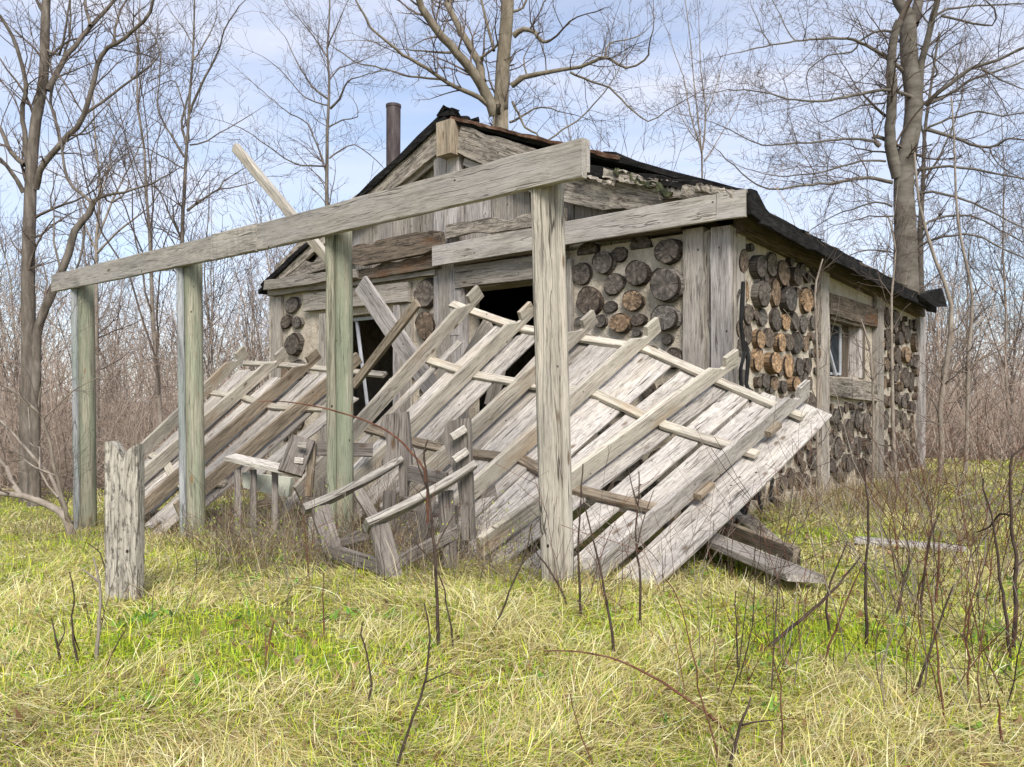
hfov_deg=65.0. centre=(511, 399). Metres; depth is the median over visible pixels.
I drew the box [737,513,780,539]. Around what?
broken board
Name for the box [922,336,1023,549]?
thin briar
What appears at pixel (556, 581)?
bare briar
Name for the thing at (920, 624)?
thin briar
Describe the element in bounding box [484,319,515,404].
leaning board
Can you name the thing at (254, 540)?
dry bramble tangle
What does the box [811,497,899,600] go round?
thin briar
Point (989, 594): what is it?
thin briar
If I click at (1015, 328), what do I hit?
bare sapling
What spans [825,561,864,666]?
bare briar
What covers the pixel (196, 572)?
dry weed
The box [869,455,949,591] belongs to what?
thin briar
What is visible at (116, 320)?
bare sapling
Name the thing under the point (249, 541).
dry weed
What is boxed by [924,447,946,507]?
thin briar
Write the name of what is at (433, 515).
dry weed
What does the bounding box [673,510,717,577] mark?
dry weed
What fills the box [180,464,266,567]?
dry weed
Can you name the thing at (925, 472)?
thin briar
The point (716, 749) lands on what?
bare briar
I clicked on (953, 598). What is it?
thin briar
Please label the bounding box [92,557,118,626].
dry weed
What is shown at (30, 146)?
bare tree
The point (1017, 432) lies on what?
thin briar
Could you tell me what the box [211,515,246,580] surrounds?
dry weed
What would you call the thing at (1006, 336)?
bare sapling
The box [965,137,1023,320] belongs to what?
bare sapling
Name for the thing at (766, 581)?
thin briar
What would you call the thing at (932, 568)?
thin briar
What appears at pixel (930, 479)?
thin briar
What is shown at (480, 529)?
dry weed
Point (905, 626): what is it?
thin briar
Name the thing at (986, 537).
thin briar
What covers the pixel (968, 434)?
thin briar
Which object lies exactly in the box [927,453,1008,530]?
thin briar
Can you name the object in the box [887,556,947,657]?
thin briar
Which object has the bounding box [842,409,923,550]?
thin briar
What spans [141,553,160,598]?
dry weed
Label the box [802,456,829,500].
thin briar
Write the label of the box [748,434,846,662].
thin briar
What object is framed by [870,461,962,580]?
thin briar
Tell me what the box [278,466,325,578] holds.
dry weed
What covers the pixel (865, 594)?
bare briar
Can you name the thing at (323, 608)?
bare briar
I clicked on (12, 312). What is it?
bare sapling
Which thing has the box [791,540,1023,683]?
thin briar
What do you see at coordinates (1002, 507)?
thin briar
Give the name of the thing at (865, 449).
thin briar
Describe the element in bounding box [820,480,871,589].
thin briar
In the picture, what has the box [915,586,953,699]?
bare briar
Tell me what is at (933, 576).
thin briar
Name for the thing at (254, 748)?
dry grass
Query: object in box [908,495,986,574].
thin briar
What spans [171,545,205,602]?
dry weed
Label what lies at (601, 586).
dry weed
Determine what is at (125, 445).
brush
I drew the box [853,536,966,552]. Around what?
grey board
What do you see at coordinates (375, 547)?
dry weed
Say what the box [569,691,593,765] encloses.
bare briar
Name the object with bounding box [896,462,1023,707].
thin briar
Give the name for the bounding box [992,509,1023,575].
thin briar
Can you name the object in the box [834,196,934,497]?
sapling
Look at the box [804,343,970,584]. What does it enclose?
thin briar
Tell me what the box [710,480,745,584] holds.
thin briar
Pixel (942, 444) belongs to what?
thin briar
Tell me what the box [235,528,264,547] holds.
moss mound
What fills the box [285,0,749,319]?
tall tree
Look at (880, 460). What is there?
thin briar
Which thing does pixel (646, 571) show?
thin briar
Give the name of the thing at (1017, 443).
thin briar
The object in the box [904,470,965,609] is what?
thin briar
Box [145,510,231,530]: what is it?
sill timber
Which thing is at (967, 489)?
thin briar
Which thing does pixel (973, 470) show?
thin briar
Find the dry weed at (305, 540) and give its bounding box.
[235,457,355,591]
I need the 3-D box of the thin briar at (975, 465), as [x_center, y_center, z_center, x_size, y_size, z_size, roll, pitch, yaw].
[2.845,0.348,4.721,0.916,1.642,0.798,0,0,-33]
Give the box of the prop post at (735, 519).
[714,459,739,521]
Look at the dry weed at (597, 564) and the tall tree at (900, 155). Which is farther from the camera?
the tall tree at (900, 155)
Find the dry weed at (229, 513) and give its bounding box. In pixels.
[202,492,231,546]
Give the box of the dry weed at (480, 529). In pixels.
[460,488,500,574]
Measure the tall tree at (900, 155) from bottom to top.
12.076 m
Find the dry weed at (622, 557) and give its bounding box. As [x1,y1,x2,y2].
[612,525,628,586]
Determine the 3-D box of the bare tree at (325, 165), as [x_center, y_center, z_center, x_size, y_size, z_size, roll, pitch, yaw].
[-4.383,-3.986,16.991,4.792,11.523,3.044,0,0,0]
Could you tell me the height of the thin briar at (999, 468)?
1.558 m
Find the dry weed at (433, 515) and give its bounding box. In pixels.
[398,461,458,568]
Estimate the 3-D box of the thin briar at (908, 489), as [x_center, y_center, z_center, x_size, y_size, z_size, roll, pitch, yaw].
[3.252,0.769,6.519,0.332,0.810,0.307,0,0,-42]
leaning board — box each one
[427,320,493,422]
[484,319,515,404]
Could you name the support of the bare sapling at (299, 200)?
on the ground at (294, 610)
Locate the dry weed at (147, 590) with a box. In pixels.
[132,567,156,614]
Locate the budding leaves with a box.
[162,483,540,582]
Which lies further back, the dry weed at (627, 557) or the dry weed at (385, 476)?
the dry weed at (385, 476)
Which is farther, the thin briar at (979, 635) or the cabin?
the cabin
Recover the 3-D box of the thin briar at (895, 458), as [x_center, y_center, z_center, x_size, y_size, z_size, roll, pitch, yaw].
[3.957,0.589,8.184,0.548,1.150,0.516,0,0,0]
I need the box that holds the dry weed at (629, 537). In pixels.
[607,473,647,597]
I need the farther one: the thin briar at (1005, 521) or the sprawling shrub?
the sprawling shrub
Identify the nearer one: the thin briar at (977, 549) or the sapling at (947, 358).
the thin briar at (977, 549)
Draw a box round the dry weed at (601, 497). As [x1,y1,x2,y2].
[574,447,632,557]
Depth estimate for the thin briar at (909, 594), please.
2.73 m
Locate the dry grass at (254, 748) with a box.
[0,452,1023,766]
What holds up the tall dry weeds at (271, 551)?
on the ground at (294, 610)
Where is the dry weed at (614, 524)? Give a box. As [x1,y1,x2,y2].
[590,471,659,601]
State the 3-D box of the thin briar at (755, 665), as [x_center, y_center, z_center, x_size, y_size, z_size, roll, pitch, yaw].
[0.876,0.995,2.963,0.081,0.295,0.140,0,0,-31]
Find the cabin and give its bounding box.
[258,102,946,511]
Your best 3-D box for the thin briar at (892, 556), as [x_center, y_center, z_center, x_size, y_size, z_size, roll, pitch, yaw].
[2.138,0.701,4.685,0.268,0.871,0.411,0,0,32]
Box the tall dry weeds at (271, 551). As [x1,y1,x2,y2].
[0,459,995,591]
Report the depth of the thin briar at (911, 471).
6.21 m
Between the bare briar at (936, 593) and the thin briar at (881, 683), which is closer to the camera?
the thin briar at (881, 683)
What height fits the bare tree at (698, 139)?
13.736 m
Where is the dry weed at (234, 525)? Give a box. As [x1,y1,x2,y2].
[206,487,260,567]
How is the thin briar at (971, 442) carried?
on the ground at (294, 610)
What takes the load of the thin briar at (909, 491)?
on the ground at (294, 610)
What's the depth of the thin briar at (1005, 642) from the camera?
3.11 m
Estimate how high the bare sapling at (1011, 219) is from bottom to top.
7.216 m
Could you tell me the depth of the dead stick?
3.50 m
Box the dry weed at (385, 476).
[370,457,398,489]
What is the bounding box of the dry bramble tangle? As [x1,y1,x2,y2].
[145,455,1023,597]
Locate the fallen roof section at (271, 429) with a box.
[140,346,386,534]
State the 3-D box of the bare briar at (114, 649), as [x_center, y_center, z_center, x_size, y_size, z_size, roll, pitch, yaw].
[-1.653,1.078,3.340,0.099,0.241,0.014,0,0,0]
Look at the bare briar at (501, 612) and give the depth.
3.72 m
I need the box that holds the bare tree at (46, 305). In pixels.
[1,53,210,507]
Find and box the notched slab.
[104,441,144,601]
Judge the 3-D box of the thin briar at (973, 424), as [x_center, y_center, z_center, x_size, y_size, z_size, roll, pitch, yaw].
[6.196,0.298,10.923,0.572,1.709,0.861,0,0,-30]
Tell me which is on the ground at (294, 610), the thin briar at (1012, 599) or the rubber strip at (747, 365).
the thin briar at (1012, 599)
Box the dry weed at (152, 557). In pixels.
[144,529,176,581]
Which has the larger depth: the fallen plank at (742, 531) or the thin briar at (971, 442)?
the thin briar at (971, 442)
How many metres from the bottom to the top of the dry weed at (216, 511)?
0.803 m
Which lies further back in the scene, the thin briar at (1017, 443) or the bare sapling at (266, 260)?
the bare sapling at (266, 260)
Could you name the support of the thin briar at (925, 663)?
on the ground at (294, 610)
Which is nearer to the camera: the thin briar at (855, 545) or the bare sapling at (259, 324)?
the thin briar at (855, 545)
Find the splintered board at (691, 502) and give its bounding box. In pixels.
[686,501,742,515]
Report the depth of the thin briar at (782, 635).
3.30 m
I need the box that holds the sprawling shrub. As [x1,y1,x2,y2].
[0,288,176,534]
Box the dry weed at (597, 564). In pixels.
[571,524,632,602]
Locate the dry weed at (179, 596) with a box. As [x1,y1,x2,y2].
[164,555,182,630]
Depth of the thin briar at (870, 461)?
8.92 m
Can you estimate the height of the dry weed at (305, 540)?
0.843 m
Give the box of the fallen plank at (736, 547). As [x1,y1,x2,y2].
[662,520,824,583]
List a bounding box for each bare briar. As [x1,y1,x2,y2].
[51,618,64,664]
[69,572,79,667]
[82,557,101,661]
[87,543,104,567]
[105,630,125,667]
[264,622,273,669]
[322,573,324,636]
[360,621,372,704]
[396,602,451,765]
[408,439,462,644]
[411,528,454,654]
[491,499,546,633]
[531,534,566,604]
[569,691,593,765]
[577,464,583,619]
[581,489,614,651]
[628,469,653,627]
[665,579,718,765]
[728,697,775,766]
[734,591,738,676]
[766,631,803,765]
[825,543,847,635]
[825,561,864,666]
[857,459,869,647]
[896,534,909,614]
[907,551,944,723]
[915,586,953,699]
[919,499,944,616]
[934,532,940,605]
[965,560,982,691]
[976,445,1023,647]
[982,478,1011,659]
[996,697,1003,747]
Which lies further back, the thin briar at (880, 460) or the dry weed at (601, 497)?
the thin briar at (880, 460)
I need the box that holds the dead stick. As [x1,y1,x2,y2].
[768,557,860,646]
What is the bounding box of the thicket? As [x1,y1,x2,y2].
[0,156,1023,498]
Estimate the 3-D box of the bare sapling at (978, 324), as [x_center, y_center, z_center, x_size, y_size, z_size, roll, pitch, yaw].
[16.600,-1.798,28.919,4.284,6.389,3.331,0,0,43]
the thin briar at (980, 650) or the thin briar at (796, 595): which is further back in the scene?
the thin briar at (796, 595)
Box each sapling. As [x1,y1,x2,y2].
[0,172,74,289]
[0,181,119,452]
[0,193,65,446]
[0,194,58,399]
[0,196,52,439]
[0,240,124,452]
[0,256,71,387]
[1,0,236,446]
[1,343,63,412]
[35,160,162,448]
[65,171,270,435]
[69,247,140,441]
[99,249,157,441]
[99,338,129,433]
[99,340,148,436]
[107,273,209,424]
[116,296,153,426]
[140,207,256,468]
[160,326,177,430]
[166,284,246,389]
[203,218,279,424]
[212,324,268,423]
[217,256,268,393]
[218,139,383,355]
[220,251,273,383]
[221,295,268,360]
[232,196,350,350]
[263,215,294,300]
[274,177,343,246]
[524,53,726,170]
[783,205,862,249]
[789,198,881,499]
[831,300,895,490]
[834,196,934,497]
[840,181,956,351]
[871,204,1012,411]
[878,152,994,482]
[889,111,1023,446]
[891,201,1023,449]
[925,231,997,416]
[925,268,1008,420]
[925,309,968,435]
[926,267,1023,399]
[928,97,1019,473]
[935,315,989,397]
[937,251,1023,411]
[949,161,1023,349]
[953,150,1023,331]
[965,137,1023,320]
[965,279,1023,438]
[990,165,1023,272]
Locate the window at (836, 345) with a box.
[830,322,841,375]
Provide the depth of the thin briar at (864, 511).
5.02 m
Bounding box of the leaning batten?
[353,299,420,387]
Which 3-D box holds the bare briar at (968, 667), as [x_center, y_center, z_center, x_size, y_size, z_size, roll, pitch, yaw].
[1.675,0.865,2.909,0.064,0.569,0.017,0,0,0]
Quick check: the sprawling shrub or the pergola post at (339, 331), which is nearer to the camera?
the pergola post at (339, 331)
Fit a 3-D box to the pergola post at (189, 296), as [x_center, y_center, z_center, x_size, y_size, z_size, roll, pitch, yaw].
[-3.123,0.070,7.841,0.268,2.956,0.173,0,0,0]
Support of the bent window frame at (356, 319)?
in the cabin
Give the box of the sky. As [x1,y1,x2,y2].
[0,0,1023,401]
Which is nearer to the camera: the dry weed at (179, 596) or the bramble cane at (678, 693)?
the bramble cane at (678, 693)
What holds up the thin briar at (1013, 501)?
on the ground at (294, 610)
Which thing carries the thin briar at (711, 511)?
on the ground at (294, 610)
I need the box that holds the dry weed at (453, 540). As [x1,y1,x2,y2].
[439,520,469,572]
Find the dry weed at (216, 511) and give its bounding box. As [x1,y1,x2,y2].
[188,470,231,582]
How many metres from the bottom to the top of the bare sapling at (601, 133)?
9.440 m
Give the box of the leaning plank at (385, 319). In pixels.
[355,276,451,412]
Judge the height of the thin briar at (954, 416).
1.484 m
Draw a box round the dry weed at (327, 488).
[298,455,333,550]
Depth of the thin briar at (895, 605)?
3.55 m
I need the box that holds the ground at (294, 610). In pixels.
[0,402,1023,766]
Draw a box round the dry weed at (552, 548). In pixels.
[522,498,563,588]
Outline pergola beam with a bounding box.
[51,138,589,291]
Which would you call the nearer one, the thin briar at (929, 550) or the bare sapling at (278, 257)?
the thin briar at (929, 550)
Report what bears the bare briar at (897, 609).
on the ground at (294, 610)
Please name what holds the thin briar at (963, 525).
on the ground at (294, 610)
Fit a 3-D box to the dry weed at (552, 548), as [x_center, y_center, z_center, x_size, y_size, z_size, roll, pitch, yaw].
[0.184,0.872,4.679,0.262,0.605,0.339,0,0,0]
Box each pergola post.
[71,285,96,530]
[176,263,205,538]
[325,231,353,546]
[531,183,574,585]
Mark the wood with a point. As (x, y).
(62, 378)
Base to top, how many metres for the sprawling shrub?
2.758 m
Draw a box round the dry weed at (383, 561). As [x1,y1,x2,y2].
[380,530,418,582]
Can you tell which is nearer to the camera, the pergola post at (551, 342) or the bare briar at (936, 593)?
the bare briar at (936, 593)
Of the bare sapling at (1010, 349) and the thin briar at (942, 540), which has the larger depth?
the bare sapling at (1010, 349)
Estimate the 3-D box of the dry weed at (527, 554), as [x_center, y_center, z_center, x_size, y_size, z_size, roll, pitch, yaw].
[0.153,0.864,4.301,0.435,0.585,0.178,0,0,-8]
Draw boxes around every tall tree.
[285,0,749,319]
[619,0,1023,307]
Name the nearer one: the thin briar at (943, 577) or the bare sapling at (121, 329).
the thin briar at (943, 577)
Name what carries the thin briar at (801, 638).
on the ground at (294, 610)
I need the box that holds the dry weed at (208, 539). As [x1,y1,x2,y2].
[193,513,228,562]
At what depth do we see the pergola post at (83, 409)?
9.46 m
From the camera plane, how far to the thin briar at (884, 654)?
3.00 m
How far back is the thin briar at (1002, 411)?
4.40 m
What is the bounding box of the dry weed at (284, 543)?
[267,520,288,576]
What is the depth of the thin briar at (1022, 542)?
4.24 m
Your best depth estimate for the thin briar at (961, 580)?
3.20 m
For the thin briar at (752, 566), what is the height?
1.029 m
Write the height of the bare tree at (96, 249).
10.010 m
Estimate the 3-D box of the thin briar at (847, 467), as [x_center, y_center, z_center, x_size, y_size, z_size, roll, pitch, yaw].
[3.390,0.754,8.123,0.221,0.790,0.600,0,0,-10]
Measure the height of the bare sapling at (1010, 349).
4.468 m
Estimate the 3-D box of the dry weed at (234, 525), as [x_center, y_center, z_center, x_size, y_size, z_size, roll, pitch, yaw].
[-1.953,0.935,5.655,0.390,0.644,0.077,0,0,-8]
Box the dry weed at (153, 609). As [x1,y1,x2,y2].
[152,594,172,628]
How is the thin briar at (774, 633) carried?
on the ground at (294, 610)
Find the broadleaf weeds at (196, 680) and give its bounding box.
[0,498,1023,766]
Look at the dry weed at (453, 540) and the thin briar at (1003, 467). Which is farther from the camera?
the thin briar at (1003, 467)
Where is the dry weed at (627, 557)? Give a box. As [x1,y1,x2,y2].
[610,525,633,590]
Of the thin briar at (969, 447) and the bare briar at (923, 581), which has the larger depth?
the thin briar at (969, 447)
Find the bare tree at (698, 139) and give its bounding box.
[651,0,773,178]
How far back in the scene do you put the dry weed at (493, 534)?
5.30 m
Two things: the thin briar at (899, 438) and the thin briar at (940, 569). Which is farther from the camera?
the thin briar at (899, 438)
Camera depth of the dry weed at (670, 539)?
4.85 m
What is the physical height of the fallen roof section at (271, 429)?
2.174 m
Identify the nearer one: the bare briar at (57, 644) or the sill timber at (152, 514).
the bare briar at (57, 644)
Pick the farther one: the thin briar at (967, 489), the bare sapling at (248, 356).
the bare sapling at (248, 356)
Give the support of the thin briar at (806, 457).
on the ground at (294, 610)
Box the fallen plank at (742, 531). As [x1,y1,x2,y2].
[678,506,800,565]
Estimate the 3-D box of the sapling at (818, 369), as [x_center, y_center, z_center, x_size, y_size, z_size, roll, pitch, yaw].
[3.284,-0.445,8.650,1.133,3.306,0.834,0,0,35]
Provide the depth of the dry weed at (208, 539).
5.82 m
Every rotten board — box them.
[249,497,271,507]
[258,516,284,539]
[477,485,498,499]
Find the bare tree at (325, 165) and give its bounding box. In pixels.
[176,0,411,205]
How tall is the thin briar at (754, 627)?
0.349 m
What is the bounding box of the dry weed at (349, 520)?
[320,453,381,581]
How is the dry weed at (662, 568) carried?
on the ground at (294, 610)
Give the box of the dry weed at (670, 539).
[653,508,685,581]
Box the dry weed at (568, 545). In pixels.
[557,495,604,585]
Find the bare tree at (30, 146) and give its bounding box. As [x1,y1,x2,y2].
[0,0,207,503]
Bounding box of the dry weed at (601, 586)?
[571,557,627,612]
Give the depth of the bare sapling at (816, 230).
29.03 m
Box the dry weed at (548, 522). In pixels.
[497,461,566,601]
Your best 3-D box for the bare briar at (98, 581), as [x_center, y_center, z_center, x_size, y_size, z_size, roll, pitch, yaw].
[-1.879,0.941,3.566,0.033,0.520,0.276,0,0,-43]
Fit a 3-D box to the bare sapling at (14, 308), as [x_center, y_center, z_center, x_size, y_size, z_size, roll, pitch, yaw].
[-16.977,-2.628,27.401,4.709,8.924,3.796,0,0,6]
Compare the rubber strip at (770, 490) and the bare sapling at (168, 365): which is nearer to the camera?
the rubber strip at (770, 490)
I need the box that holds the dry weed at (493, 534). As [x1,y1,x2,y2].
[473,494,498,565]
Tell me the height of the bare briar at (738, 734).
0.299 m
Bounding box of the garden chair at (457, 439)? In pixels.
[301,411,477,580]
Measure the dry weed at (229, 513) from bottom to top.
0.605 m
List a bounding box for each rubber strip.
[739,281,746,386]
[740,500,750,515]
[745,341,751,402]
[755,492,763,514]
[768,477,782,506]
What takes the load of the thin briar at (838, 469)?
on the ground at (294, 610)
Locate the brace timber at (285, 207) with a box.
[232,143,325,264]
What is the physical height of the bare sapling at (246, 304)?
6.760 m
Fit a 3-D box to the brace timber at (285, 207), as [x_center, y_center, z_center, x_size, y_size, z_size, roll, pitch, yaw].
[-1.993,-1.681,7.107,1.752,1.502,0.063,0,0,41]
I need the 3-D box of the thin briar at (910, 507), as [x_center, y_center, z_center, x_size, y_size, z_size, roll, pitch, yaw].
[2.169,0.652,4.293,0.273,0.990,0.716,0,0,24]
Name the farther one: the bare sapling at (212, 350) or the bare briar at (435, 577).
the bare sapling at (212, 350)
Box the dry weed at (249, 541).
[229,512,275,565]
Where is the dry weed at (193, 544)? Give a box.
[177,503,196,574]
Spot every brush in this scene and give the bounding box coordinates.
[0,346,1023,502]
[145,444,1023,609]
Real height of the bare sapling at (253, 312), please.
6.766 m
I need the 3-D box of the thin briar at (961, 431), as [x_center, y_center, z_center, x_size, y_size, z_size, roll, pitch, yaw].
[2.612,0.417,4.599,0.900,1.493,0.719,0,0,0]
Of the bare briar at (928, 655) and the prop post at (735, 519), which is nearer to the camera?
the bare briar at (928, 655)
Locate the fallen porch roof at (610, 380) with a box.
[279,285,831,587]
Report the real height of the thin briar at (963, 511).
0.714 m
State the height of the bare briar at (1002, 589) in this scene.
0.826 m
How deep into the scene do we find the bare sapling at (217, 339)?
24.22 m
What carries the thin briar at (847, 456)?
on the ground at (294, 610)
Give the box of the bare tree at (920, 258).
[858,8,1003,443]
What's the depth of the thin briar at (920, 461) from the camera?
7.66 m
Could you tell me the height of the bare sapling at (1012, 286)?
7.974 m
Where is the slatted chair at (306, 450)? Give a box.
[225,434,372,536]
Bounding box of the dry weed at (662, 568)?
[645,542,665,591]
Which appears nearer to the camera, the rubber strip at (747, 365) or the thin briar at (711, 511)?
the thin briar at (711, 511)
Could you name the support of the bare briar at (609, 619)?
on the ground at (294, 610)
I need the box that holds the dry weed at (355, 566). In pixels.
[353,547,357,586]
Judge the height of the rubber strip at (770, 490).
0.695 m
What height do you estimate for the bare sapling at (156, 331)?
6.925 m
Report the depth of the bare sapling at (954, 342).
32.50 m
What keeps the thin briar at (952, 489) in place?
on the ground at (294, 610)
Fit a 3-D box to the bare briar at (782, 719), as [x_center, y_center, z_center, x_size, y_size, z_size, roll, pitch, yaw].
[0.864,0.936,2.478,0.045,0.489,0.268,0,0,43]
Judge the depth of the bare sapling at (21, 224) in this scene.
28.74 m
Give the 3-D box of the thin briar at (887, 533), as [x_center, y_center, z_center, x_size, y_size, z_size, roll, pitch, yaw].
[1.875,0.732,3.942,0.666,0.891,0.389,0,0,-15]
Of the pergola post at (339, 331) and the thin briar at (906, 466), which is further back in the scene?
the thin briar at (906, 466)
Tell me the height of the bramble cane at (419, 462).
0.719 m
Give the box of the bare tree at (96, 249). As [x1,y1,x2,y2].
[38,46,194,471]
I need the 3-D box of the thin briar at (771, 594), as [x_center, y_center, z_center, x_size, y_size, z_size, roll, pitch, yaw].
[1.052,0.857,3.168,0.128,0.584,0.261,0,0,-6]
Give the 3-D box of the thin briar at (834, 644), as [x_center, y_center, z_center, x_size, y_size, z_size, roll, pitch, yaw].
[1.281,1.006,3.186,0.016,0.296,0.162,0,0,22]
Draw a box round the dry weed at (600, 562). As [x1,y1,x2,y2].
[573,503,604,606]
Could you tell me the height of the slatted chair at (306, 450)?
0.917 m
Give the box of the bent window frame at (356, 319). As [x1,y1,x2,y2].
[353,316,372,404]
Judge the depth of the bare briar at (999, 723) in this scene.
2.45 m
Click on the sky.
(263, 38)
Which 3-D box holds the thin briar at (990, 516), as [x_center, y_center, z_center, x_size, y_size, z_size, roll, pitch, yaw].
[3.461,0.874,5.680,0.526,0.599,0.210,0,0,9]
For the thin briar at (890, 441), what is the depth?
10.53 m
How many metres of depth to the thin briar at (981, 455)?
5.26 m
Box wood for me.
[0,275,1023,435]
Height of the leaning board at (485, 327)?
1.533 m
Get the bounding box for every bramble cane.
[259,401,428,522]
[544,650,727,731]
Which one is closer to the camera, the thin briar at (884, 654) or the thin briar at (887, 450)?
the thin briar at (884, 654)
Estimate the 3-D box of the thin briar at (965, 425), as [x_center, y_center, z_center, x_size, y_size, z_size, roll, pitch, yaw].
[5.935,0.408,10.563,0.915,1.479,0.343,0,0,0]
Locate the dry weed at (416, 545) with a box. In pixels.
[401,508,423,569]
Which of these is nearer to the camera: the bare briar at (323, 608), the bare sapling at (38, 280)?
the bare briar at (323, 608)
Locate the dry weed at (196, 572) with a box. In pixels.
[183,527,206,615]
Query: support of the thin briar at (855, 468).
on the ground at (294, 610)
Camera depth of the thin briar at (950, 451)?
7.43 m
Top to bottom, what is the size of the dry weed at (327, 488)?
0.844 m
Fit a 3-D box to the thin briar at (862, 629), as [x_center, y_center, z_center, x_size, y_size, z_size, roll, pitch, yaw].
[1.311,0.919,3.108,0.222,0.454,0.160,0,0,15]
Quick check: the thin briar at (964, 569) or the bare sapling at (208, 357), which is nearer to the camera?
the thin briar at (964, 569)
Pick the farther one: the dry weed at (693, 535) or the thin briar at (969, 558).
the dry weed at (693, 535)
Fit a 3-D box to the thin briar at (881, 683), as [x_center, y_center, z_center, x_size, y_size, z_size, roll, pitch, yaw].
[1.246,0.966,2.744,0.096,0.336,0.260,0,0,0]
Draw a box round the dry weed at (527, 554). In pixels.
[499,505,576,600]
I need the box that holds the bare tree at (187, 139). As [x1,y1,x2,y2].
[66,0,302,351]
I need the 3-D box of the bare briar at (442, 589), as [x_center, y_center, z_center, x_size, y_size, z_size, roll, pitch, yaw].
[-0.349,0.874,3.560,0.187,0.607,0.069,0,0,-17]
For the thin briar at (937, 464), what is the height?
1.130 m
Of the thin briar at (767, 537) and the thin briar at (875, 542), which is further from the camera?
the thin briar at (875, 542)
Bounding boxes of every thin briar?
[562,503,733,701]
[576,473,749,691]
[634,509,725,665]
[668,434,770,601]
[686,521,713,646]
[688,432,754,572]
[704,470,799,567]
[704,506,733,563]
[707,545,742,639]
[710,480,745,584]
[711,438,852,708]
[714,625,753,694]
[721,464,802,586]
[727,452,832,689]
[738,495,815,681]
[738,592,758,652]
[742,437,781,554]
[744,470,801,612]
[745,632,770,687]
[746,540,782,627]
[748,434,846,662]
[755,492,832,594]
[758,561,784,629]
[762,332,912,596]
[764,541,784,602]
[764,546,804,664]
[766,430,843,589]
[767,362,886,603]
[767,614,783,662]
[770,551,857,696]
[771,439,904,584]
[777,543,847,656]
[778,443,822,586]
[783,525,852,672]
[785,297,903,603]
[789,428,830,503]
[790,571,810,686]
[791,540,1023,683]
[796,430,857,559]
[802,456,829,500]
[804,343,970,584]
[809,432,846,498]
[811,390,889,498]
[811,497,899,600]
[813,502,970,712]
[814,457,944,610]
[817,426,850,507]
[818,576,885,675]
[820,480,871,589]
[825,445,940,531]
[828,373,887,480]
[828,409,858,484]
[832,528,870,580]
[833,622,836,666]
[834,442,870,501]
[835,562,952,646]
[839,460,922,568]
[839,546,860,613]
[842,374,912,511]
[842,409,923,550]
[843,425,966,707]
[843,446,999,699]
[847,633,889,710]
[849,374,997,528]
[850,443,876,488]
[851,417,879,500]
[852,447,906,580]
[862,319,965,542]
[864,458,933,696]
[865,430,894,497]
[865,498,903,571]
[867,401,937,509]
[868,550,900,649]
[869,404,987,668]
[869,413,912,475]
[869,430,903,496]
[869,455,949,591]
[870,383,975,567]
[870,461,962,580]
[874,409,972,532]
[876,363,940,454]
[876,427,923,524]
[876,503,974,704]
[877,425,926,511]
[879,397,955,601]
[879,460,995,671]
[881,416,938,540]
[881,585,1023,711]
[887,432,928,510]
[887,441,984,538]
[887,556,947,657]
[888,319,1023,572]
[888,473,926,696]
[889,428,948,560]
[890,429,948,583]
[892,424,933,507]
[892,487,1000,673]
[893,346,1023,545]
[896,414,961,570]
[896,446,926,530]
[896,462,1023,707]
[897,595,924,705]
[899,375,943,498]
[899,391,911,481]
[899,512,948,607]
[902,392,977,550]
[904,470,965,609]
[905,495,985,619]
[905,543,973,592]
[907,473,945,530]
[908,433,1007,610]
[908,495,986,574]
[909,385,980,570]
[910,377,1013,517]
[911,579,947,658]
[914,422,950,543]
[914,515,970,641]
[917,411,961,476]
[917,474,1018,603]
[918,501,986,640]
[919,476,982,559]
[920,357,1020,491]
[920,560,1006,706]
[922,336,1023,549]
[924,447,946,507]
[925,481,1018,595]
[926,503,967,579]
[927,360,1008,475]
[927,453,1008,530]
[929,374,1001,479]
[930,391,1002,489]
[931,510,991,621]
[932,440,1005,557]
[932,453,998,583]
[936,553,968,618]
[938,452,1010,589]
[940,430,1003,536]
[940,529,1023,657]
[943,428,1022,559]
[944,386,985,460]
[945,446,1023,712]
[948,431,1023,600]
[949,465,1000,550]
[950,408,1005,484]
[951,385,1023,588]
[951,405,1001,473]
[951,463,1022,564]
[953,363,1023,575]
[956,537,1023,701]
[957,411,1023,606]
[960,475,995,592]
[962,533,1023,640]
[967,326,1023,490]
[969,368,1023,523]
[971,440,1023,555]
[971,482,1023,544]
[975,392,1023,472]
[976,448,1023,530]
[979,416,1023,540]
[984,377,1023,560]
[986,355,1023,497]
[987,616,1023,672]
[988,469,1023,609]
[989,404,1023,471]
[989,464,1021,549]
[990,468,1023,605]
[990,478,1023,602]
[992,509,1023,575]
[995,408,1023,580]
[999,545,1023,628]
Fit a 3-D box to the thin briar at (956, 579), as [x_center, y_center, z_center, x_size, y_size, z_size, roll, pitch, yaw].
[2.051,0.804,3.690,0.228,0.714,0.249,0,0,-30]
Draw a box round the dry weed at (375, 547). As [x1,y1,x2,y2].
[370,493,413,581]
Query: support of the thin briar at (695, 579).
on the ground at (294, 610)

